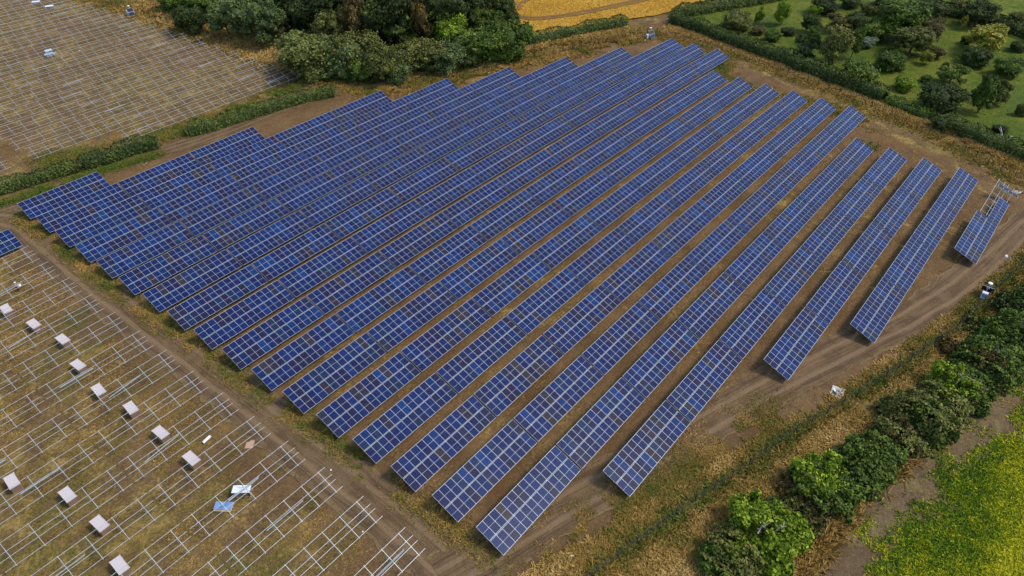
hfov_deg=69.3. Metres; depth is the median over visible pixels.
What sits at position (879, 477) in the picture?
scrub hedge
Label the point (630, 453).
solar table
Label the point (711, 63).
solar table
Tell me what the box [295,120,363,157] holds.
solar table
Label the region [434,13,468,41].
tree
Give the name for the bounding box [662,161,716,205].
solar table
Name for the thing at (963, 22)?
tree
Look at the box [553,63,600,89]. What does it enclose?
solar table
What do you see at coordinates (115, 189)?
solar table
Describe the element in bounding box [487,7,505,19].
tree
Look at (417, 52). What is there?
shrub
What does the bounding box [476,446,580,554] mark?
solar table
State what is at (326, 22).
tree
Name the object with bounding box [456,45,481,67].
shrub
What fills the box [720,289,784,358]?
solar table
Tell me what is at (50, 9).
mounting rack
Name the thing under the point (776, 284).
solar table
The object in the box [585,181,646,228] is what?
solar table
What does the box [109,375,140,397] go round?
rail bundle
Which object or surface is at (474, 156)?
solar table
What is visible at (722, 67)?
weeds
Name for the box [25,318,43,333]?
panel crate
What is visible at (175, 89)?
mounting rack
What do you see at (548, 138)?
solar table
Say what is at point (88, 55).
mounting rack
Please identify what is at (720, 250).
solar table
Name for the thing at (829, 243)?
solar table
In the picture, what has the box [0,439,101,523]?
mounting rack
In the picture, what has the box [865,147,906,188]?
solar table
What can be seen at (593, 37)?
long grass
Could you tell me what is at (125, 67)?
mounting rack
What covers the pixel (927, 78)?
shrub
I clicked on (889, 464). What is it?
shrub
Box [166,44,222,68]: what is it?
mounting rack
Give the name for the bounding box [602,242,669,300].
solar table
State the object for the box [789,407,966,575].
long grass
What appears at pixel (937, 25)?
tree
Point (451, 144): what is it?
solar table
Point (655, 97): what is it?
solar table
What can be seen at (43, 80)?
mounting rack
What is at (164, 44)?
mounting rack
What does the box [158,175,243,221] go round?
solar table
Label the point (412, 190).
solar table
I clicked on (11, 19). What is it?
mounting rack
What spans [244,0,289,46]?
tree
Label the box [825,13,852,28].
shrub
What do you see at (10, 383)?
mounting rack
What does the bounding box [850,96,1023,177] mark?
long grass
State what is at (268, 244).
solar table
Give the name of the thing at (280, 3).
tree
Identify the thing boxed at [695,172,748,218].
solar table
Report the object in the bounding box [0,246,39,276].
mounting rack
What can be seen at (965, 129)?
hedge
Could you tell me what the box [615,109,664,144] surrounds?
solar table
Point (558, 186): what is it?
solar table
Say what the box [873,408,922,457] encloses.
shrub
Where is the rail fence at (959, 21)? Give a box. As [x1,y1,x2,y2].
[943,15,981,27]
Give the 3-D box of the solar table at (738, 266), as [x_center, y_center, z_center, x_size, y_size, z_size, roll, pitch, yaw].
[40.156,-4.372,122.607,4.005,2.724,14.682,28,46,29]
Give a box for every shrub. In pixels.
[157,0,179,12]
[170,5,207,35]
[269,29,333,84]
[314,32,360,80]
[321,26,381,71]
[339,70,355,83]
[347,58,374,80]
[359,40,405,83]
[362,74,378,83]
[382,58,414,85]
[393,36,448,70]
[416,61,439,71]
[426,37,467,76]
[446,25,506,63]
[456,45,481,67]
[476,16,503,27]
[485,13,535,64]
[696,541,738,575]
[721,8,753,30]
[724,489,816,575]
[751,25,765,35]
[763,27,783,41]
[775,473,806,503]
[780,26,796,36]
[787,449,862,503]
[788,479,842,538]
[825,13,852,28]
[836,432,906,487]
[840,59,881,82]
[842,11,870,27]
[843,464,875,503]
[861,36,878,47]
[873,395,911,426]
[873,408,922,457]
[874,48,907,71]
[894,75,916,93]
[903,399,959,451]
[917,78,972,115]
[920,73,931,82]
[924,359,982,406]
[929,45,946,58]
[930,115,958,129]
[935,63,972,84]
[935,334,959,355]
[955,371,998,420]
[957,342,1015,375]
[959,44,994,68]
[960,35,969,44]
[962,310,986,333]
[976,362,1006,393]
[979,313,1023,351]
[989,289,1023,316]
[991,123,1009,133]
[1008,11,1023,22]
[1008,40,1023,52]
[1014,103,1023,116]
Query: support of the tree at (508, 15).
on the ground at (246, 518)
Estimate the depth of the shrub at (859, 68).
178.43 m
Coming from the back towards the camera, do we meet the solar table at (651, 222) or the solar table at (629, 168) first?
the solar table at (629, 168)
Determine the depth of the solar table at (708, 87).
177.03 m
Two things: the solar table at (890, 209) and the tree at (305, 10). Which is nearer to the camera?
the solar table at (890, 209)
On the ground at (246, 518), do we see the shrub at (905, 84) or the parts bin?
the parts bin
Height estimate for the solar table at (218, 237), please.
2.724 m
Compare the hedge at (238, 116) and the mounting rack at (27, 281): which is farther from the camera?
the hedge at (238, 116)
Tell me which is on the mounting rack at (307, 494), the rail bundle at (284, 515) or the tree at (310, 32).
the rail bundle at (284, 515)
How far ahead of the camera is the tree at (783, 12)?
210.12 m
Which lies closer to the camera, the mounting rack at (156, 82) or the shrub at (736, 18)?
the mounting rack at (156, 82)
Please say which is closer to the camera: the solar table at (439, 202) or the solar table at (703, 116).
the solar table at (439, 202)
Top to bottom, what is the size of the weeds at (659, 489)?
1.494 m
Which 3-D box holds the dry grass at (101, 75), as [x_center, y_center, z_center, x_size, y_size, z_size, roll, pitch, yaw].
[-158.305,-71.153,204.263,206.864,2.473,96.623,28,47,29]
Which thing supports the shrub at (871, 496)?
on the ground at (246, 518)
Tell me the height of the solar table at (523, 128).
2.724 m
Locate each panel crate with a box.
[0,303,14,318]
[3,472,23,493]
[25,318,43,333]
[31,0,40,5]
[45,5,53,10]
[54,333,71,349]
[57,485,78,506]
[69,358,87,374]
[89,514,111,535]
[90,382,108,400]
[109,554,131,575]
[122,400,140,418]
[151,425,170,443]
[181,450,201,469]
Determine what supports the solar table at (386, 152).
on the ground at (246, 518)
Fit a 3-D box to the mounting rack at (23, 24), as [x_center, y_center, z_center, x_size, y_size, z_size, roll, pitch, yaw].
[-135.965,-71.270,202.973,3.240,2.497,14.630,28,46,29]
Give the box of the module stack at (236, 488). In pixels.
[231,485,252,497]
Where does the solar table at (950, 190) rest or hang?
on the ground at (246, 518)
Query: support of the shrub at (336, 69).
on the ground at (246, 518)
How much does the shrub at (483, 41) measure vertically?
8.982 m
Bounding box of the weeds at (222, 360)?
[2,210,518,575]
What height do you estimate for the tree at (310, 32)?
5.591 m
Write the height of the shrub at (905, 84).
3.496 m
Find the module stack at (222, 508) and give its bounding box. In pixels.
[213,501,234,511]
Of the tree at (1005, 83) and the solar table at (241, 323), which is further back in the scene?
the tree at (1005, 83)
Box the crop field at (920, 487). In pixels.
[813,359,1023,575]
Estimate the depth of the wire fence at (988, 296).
97.66 m
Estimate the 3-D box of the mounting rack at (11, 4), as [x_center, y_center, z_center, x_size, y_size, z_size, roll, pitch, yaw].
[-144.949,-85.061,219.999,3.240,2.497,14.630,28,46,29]
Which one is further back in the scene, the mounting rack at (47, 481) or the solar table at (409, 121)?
the solar table at (409, 121)
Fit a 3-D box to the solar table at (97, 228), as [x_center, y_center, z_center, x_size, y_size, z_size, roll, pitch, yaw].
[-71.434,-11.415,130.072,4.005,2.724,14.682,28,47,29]
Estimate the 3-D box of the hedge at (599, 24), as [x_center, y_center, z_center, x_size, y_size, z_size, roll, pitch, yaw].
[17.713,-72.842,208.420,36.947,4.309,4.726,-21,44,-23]
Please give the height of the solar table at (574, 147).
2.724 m
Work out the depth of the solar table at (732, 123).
161.56 m
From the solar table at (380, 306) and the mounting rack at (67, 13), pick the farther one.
the mounting rack at (67, 13)
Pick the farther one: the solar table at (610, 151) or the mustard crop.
the solar table at (610, 151)
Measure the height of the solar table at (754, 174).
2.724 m
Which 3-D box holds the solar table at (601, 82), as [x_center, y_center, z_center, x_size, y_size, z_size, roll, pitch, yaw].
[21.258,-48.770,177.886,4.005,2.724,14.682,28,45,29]
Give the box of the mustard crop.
[829,374,1023,575]
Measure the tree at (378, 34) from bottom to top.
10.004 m
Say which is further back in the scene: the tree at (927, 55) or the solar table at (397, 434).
the tree at (927, 55)
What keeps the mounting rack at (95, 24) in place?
on the ground at (246, 518)
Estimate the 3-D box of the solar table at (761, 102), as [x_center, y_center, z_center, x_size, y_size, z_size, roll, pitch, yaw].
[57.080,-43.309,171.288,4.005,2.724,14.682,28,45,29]
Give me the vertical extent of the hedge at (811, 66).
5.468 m
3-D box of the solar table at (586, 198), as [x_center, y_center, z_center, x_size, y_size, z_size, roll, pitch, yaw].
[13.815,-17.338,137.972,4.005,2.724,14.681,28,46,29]
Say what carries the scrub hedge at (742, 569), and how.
on the ground at (246, 518)
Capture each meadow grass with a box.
[0,149,170,209]
[18,75,306,168]
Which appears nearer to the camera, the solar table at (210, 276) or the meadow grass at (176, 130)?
the solar table at (210, 276)
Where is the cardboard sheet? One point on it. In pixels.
(249, 445)
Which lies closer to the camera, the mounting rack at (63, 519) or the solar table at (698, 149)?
the mounting rack at (63, 519)
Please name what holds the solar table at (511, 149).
on the ground at (246, 518)
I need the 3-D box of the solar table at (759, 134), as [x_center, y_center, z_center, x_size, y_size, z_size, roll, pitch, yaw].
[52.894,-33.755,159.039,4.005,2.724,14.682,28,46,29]
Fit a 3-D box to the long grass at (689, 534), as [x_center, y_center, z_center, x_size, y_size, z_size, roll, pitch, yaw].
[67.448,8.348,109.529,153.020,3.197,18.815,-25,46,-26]
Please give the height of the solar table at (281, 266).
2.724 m
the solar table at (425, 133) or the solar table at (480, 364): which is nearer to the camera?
the solar table at (480, 364)
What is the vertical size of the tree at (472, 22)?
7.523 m
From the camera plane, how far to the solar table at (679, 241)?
128.08 m
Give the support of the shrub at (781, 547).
on the ground at (246, 518)
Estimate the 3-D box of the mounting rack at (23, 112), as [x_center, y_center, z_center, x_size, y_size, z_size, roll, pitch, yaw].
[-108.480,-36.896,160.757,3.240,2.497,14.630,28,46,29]
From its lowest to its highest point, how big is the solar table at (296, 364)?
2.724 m
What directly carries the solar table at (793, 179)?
on the ground at (246, 518)
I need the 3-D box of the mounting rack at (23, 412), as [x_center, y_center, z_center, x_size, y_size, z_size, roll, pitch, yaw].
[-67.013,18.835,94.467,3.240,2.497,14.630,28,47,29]
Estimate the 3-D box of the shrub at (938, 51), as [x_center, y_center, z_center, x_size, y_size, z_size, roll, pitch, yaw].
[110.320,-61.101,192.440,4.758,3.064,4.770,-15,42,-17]
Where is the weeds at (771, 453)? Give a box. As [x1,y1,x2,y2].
[561,247,1023,575]
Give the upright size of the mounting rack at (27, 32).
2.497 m
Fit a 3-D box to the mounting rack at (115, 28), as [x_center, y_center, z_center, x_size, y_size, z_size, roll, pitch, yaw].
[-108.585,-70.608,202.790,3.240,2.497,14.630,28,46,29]
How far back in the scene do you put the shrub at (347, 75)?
178.49 m
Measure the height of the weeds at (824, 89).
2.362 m
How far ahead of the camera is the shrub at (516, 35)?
188.27 m
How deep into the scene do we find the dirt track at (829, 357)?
102.41 m
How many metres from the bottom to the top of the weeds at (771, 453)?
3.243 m
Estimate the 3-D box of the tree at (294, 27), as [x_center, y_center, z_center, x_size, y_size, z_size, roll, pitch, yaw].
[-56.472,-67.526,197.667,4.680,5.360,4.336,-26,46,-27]
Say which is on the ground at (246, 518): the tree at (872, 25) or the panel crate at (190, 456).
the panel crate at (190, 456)
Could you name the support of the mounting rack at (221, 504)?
on the ground at (246, 518)
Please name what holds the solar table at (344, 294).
on the ground at (246, 518)
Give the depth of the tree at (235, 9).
192.63 m
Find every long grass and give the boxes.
[108,0,299,77]
[386,26,643,79]
[517,242,1023,575]
[662,23,929,126]
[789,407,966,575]
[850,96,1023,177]
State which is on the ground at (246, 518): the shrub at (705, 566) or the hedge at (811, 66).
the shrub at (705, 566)
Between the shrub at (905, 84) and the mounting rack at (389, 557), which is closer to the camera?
the mounting rack at (389, 557)
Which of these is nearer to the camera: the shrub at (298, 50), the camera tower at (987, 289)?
the camera tower at (987, 289)
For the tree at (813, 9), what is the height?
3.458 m
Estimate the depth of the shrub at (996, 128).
161.67 m
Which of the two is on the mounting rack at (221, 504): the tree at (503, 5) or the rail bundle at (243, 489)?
the rail bundle at (243, 489)
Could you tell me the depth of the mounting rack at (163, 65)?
178.54 m
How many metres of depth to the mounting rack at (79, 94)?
169.69 m
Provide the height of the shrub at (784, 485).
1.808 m
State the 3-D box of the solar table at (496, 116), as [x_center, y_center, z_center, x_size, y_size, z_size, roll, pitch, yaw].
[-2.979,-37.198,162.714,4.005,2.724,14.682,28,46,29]
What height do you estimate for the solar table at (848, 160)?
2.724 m
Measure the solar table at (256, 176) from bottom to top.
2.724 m
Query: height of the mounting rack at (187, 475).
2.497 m
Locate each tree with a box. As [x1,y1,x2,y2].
[178,0,192,8]
[184,0,216,20]
[206,0,242,35]
[220,0,260,38]
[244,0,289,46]
[273,0,297,29]
[284,0,334,33]
[290,25,305,33]
[296,19,310,29]
[299,29,311,34]
[309,8,345,36]
[332,0,337,9]
[335,0,364,35]
[335,1,344,12]
[357,0,413,45]
[362,25,383,41]
[389,31,420,45]
[392,30,411,44]
[405,27,421,35]
[406,0,434,38]
[420,0,468,38]
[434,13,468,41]
[464,0,485,14]
[465,15,481,29]
[469,6,492,22]
[486,0,500,10]
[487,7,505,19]
[494,0,520,16]
[504,8,518,22]
[754,6,765,23]
[773,0,791,24]
[792,33,822,58]
[801,13,823,29]
[804,26,821,41]
[809,0,839,13]
[809,4,822,14]
[817,23,855,64]
[839,0,863,8]
[849,28,866,58]
[856,15,888,41]
[858,1,881,15]
[877,0,932,38]
[892,26,939,54]
[907,0,924,5]
[917,0,955,20]
[919,49,935,64]
[921,16,947,37]
[949,0,972,8]
[960,15,968,29]
[962,0,1002,26]
[962,22,1009,52]
[969,73,1005,112]
[992,55,1023,78]
[994,78,1015,104]
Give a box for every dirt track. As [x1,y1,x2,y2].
[0,80,381,213]
[0,209,463,575]
[427,207,1023,575]
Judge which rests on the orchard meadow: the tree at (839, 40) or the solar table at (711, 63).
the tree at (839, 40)
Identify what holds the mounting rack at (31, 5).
on the ground at (246, 518)
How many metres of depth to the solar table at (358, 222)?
131.88 m
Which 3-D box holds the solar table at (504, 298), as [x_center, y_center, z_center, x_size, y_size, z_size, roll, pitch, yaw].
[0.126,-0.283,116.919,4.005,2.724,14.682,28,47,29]
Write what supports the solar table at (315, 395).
on the ground at (246, 518)
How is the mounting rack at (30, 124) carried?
on the ground at (246, 518)
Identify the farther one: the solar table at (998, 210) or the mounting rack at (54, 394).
the solar table at (998, 210)
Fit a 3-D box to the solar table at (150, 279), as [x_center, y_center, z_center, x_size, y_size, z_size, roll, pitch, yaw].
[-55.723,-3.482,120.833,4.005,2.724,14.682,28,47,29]
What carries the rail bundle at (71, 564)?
on the mounting rack at (94, 548)
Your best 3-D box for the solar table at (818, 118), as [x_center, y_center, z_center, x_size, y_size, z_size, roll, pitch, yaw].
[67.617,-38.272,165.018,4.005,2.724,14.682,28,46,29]
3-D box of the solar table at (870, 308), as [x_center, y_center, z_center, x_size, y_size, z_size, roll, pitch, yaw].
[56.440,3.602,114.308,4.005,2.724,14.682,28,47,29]
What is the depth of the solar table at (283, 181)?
141.23 m
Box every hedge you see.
[0,158,80,195]
[75,134,160,170]
[183,83,336,136]
[525,13,628,44]
[668,11,889,100]
[670,0,781,16]
[696,493,813,575]
[786,429,909,525]
[873,366,991,459]
[883,95,938,118]
[933,112,1023,159]
[941,0,1023,38]
[948,283,1023,394]
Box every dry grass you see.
[0,0,298,162]
[0,241,387,575]
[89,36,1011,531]
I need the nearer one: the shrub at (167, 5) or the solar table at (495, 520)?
the solar table at (495, 520)
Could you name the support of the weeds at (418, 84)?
on the ground at (246, 518)
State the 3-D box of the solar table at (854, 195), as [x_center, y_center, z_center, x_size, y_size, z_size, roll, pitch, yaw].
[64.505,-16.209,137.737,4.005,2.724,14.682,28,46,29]
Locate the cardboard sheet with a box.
[244,440,254,448]
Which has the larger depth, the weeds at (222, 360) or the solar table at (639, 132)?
the solar table at (639, 132)
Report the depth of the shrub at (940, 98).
167.50 m
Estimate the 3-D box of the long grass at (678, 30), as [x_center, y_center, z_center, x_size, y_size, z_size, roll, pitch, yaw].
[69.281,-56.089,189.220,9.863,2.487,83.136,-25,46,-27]
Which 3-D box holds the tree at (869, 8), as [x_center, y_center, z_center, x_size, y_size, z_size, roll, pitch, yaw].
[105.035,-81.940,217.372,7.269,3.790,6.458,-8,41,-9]
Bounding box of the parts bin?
[44,48,55,57]
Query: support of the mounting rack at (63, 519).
on the ground at (246, 518)
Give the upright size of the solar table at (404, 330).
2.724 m
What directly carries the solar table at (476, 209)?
on the ground at (246, 518)
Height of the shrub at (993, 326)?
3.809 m
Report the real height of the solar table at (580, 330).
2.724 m
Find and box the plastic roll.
[202,435,210,443]
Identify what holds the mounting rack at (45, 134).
on the ground at (246, 518)
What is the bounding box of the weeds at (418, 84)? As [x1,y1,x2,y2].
[343,25,672,99]
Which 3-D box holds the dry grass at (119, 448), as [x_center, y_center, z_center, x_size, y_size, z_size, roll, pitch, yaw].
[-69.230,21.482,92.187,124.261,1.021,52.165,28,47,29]
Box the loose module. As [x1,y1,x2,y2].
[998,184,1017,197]
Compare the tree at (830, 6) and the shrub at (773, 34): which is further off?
the tree at (830, 6)
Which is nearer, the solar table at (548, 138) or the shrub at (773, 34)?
the solar table at (548, 138)
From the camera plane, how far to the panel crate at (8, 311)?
112.56 m
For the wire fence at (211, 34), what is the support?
on the ground at (246, 518)
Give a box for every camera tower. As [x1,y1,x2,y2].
[126,5,134,15]
[646,27,654,38]
[979,282,994,299]
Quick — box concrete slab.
[830,385,844,397]
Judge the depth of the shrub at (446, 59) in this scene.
182.22 m
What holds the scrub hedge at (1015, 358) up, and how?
on the ground at (246, 518)
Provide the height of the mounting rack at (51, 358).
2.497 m
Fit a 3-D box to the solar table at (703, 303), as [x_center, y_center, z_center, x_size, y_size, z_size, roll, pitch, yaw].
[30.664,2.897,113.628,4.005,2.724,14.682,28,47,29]
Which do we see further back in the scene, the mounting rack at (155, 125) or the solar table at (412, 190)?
the mounting rack at (155, 125)
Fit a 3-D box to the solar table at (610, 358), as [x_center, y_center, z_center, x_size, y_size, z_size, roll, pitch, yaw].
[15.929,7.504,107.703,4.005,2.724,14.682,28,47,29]
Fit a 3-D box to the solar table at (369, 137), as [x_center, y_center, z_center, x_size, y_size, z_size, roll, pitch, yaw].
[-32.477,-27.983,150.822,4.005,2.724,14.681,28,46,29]
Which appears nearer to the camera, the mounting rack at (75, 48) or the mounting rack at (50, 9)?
the mounting rack at (75, 48)
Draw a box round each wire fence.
[105,0,357,88]
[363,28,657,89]
[583,260,1023,575]
[657,30,1017,176]
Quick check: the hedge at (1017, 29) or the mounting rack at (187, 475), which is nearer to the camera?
the mounting rack at (187, 475)
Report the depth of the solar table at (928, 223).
131.63 m
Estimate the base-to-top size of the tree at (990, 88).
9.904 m
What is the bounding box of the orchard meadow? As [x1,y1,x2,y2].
[687,0,1023,144]
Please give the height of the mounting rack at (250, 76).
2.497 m
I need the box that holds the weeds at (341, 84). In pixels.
[64,0,370,95]
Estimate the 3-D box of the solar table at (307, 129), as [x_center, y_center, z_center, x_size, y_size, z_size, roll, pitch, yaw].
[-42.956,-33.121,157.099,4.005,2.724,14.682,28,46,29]
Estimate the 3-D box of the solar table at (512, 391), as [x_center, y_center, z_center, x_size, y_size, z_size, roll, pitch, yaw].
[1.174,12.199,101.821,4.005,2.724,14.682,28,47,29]
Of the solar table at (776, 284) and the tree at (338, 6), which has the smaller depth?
the solar table at (776, 284)
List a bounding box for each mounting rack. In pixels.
[0,0,30,9]
[0,12,25,26]
[0,15,43,34]
[0,21,59,41]
[0,52,44,74]
[0,59,63,84]
[0,92,32,112]
[0,100,46,124]
[0,107,67,141]
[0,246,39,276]
[0,262,59,303]
[0,277,80,332]
[0,294,103,360]
[0,368,23,398]
[0,390,48,435]
[0,413,74,477]
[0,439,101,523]
[0,466,129,572]
[1,47,29,64]
[8,0,62,13]
[8,116,84,150]
[12,65,79,94]
[13,26,73,48]
[15,312,126,382]
[25,0,78,19]
[25,124,103,159]
[26,72,96,100]
[28,32,87,54]
[31,493,161,575]
[38,331,151,404]
[42,3,95,21]
[44,36,105,60]
[45,79,110,109]
[58,7,109,27]
[60,42,118,66]
[62,86,132,116]
[64,350,178,428]
[71,13,126,32]
[76,48,136,72]
[81,94,150,124]
[88,18,140,40]
[90,371,207,454]
[95,55,152,81]
[99,101,167,132]
[102,22,155,44]
[108,61,172,86]
[111,524,197,575]
[117,28,173,49]
[117,108,189,142]
[119,394,238,481]
[126,68,189,94]
[134,33,189,57]
[146,74,205,103]
[150,417,270,509]
[151,39,205,61]
[165,80,228,108]
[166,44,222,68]
[183,87,248,116]
[183,441,304,541]
[187,50,243,76]
[192,556,226,575]
[205,56,260,80]
[219,467,342,574]
[222,62,277,88]
[241,68,298,95]
[273,498,379,575]
[363,533,419,575]
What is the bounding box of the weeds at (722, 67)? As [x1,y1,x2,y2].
[700,50,887,155]
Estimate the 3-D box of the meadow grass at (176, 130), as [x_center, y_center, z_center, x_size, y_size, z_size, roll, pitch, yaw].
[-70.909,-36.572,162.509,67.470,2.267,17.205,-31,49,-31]
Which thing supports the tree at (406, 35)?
on the ground at (246, 518)
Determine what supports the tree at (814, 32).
on the orchard meadow
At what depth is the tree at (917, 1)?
219.50 m
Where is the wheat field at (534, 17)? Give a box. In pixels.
[515,0,703,33]
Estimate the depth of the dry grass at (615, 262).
130.55 m
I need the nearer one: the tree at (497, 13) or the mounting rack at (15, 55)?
the mounting rack at (15, 55)
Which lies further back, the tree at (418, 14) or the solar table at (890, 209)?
the tree at (418, 14)
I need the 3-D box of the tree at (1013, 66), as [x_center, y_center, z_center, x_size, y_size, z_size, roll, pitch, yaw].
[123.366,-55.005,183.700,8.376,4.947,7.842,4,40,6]
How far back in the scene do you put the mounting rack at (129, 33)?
199.18 m
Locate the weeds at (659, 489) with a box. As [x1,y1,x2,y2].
[503,383,829,575]
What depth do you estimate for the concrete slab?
102.40 m
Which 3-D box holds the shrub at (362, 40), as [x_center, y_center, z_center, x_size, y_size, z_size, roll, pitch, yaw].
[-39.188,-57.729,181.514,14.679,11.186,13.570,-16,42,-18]
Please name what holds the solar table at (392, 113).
on the ground at (246, 518)
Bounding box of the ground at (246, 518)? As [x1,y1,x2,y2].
[0,0,1023,575]
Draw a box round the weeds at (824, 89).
[645,31,1023,195]
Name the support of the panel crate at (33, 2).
on the ground at (246, 518)
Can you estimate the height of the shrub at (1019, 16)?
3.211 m
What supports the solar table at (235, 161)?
on the ground at (246, 518)
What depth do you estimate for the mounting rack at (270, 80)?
176.36 m
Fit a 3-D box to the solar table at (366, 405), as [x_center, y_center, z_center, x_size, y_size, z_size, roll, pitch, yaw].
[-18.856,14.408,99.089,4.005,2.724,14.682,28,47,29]
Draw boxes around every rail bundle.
[20,468,59,493]
[56,554,84,575]
[60,368,92,387]
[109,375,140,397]
[145,434,178,461]
[228,477,258,501]
[267,500,302,530]
[378,549,403,575]
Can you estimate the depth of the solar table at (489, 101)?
165.30 m
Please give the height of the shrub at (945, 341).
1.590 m
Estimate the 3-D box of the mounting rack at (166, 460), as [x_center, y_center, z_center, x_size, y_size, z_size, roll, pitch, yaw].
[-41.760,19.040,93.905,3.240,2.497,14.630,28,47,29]
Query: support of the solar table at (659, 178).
on the ground at (246, 518)
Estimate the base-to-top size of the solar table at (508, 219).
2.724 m
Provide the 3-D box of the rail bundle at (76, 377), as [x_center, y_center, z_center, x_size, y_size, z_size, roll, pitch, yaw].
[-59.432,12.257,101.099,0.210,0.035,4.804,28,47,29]
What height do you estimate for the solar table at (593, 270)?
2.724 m
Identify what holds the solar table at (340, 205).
on the ground at (246, 518)
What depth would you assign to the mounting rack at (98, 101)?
166.60 m
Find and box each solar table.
[0,229,21,254]
[17,172,109,218]
[36,183,129,232]
[55,195,149,246]
[76,208,170,262]
[97,221,192,277]
[118,153,201,196]
[119,235,216,294]
[137,163,221,208]
[143,250,240,311]
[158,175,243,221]
[167,264,266,329]
[180,186,265,235]
[190,127,264,165]
[194,280,293,348]
[203,198,288,250]
[210,136,285,176]
[222,297,322,368]
[227,211,313,264]
[231,146,306,187]
[251,314,353,390]
[252,223,339,280]
[253,156,328,199]
[274,112,342,147]
[275,166,352,211]
[278,237,366,296]
[282,333,385,413]
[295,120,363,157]
[300,177,376,224]
[307,251,394,313]
[316,352,419,437]
[317,129,385,167]
[325,188,402,238]
[331,91,392,122]
[337,266,425,331]
[339,138,407,178]
[351,200,428,252]
[352,98,413,131]
[353,373,456,462]
[363,148,432,189]
[367,282,456,351]
[373,106,435,140]
[379,213,457,266]
[388,158,457,201]
[391,395,495,491]
[396,114,458,149]
[401,299,490,370]
[402,78,458,108]
[409,225,486,282]
[414,168,483,213]
[420,122,481,159]
[424,85,479,116]
[432,419,536,521]
[437,316,526,392]
[440,239,517,298]
[442,179,511,226]
[444,131,506,169]
[446,92,502,124]
[469,67,520,95]
[469,100,525,133]
[470,140,531,180]
[471,190,540,239]
[472,253,549,315]
[474,335,563,415]
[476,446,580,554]
[491,74,541,103]
[493,107,549,142]
[497,150,559,191]
[501,202,569,253]
[507,268,584,333]
[514,80,565,110]
[514,355,602,440]
[519,116,575,151]
[525,159,586,203]
[531,57,578,83]
[533,214,601,268]
[538,87,588,118]
[544,284,620,353]
[545,124,600,161]
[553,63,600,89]
[554,170,616,215]
[557,377,644,467]
[562,94,612,126]
[567,228,635,284]
[573,133,628,171]
[576,69,623,96]
[582,302,658,374]
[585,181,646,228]
[587,102,638,135]
[589,47,632,71]
[601,75,647,104]
[601,142,656,182]
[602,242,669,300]
[603,400,689,495]
[612,53,654,78]
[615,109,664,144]
[618,192,678,241]
[623,321,698,397]
[626,82,671,111]
[631,152,686,193]
[635,58,677,84]
[639,256,706,318]
[642,117,692,153]
[644,38,683,61]
[652,89,697,119]
[652,204,712,256]
[660,64,701,91]
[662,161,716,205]
[667,43,705,67]
[667,340,741,421]
[672,126,720,163]
[678,272,744,338]
[679,96,723,128]
[685,70,727,98]
[687,217,747,271]
[690,49,728,73]
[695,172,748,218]
[702,135,750,173]
[706,103,751,136]
[711,77,752,106]
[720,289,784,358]
[725,231,783,288]
[729,184,782,231]
[733,144,781,184]
[736,111,780,146]
[738,83,778,113]
[764,307,827,379]
[765,196,817,245]
[765,246,821,305]
[766,90,806,121]
[766,120,810,156]
[766,154,813,196]
[796,98,835,130]
[797,128,841,166]
[800,165,846,209]
[803,208,853,260]
[806,261,862,323]
[826,106,864,139]
[831,138,872,176]
[836,176,882,221]
[843,222,892,276]
[850,277,905,342]
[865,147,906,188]
[873,188,918,235]
[884,235,932,292]
[900,158,941,200]
[913,199,956,249]
[938,167,977,212]
[955,210,997,263]
[980,180,1014,223]
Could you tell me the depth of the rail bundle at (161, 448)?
91.83 m
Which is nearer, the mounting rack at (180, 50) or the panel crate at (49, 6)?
the mounting rack at (180, 50)
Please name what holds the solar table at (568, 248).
on the ground at (246, 518)
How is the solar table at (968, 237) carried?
on the ground at (246, 518)
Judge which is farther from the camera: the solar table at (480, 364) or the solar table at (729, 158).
the solar table at (729, 158)
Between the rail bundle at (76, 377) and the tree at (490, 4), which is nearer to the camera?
the rail bundle at (76, 377)
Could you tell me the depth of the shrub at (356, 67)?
176.67 m
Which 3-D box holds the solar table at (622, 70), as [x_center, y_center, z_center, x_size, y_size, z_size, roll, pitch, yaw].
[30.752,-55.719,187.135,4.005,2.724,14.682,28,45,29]
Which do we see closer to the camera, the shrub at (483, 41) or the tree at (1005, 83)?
the tree at (1005, 83)
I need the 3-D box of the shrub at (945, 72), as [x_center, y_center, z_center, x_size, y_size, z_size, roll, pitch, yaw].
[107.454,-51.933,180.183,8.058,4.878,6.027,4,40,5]
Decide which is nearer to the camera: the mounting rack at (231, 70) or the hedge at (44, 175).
the hedge at (44, 175)
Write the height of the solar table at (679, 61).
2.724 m
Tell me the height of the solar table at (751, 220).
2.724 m
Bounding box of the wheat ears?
[514,0,702,31]
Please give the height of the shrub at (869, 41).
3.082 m
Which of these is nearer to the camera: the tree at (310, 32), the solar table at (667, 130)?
the solar table at (667, 130)
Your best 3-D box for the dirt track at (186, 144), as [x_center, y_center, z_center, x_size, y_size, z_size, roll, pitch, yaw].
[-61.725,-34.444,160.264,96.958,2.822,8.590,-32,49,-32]
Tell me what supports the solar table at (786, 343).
on the ground at (246, 518)
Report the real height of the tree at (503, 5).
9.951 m
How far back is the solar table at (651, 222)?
131.24 m
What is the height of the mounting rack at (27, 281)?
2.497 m
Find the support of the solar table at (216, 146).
on the ground at (246, 518)
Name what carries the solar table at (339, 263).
on the ground at (246, 518)
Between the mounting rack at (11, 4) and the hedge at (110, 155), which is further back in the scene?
the mounting rack at (11, 4)
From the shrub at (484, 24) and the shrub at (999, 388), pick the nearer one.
the shrub at (999, 388)
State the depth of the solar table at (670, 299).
116.06 m
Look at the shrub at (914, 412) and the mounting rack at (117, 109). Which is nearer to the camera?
the shrub at (914, 412)
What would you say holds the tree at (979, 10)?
on the orchard meadow

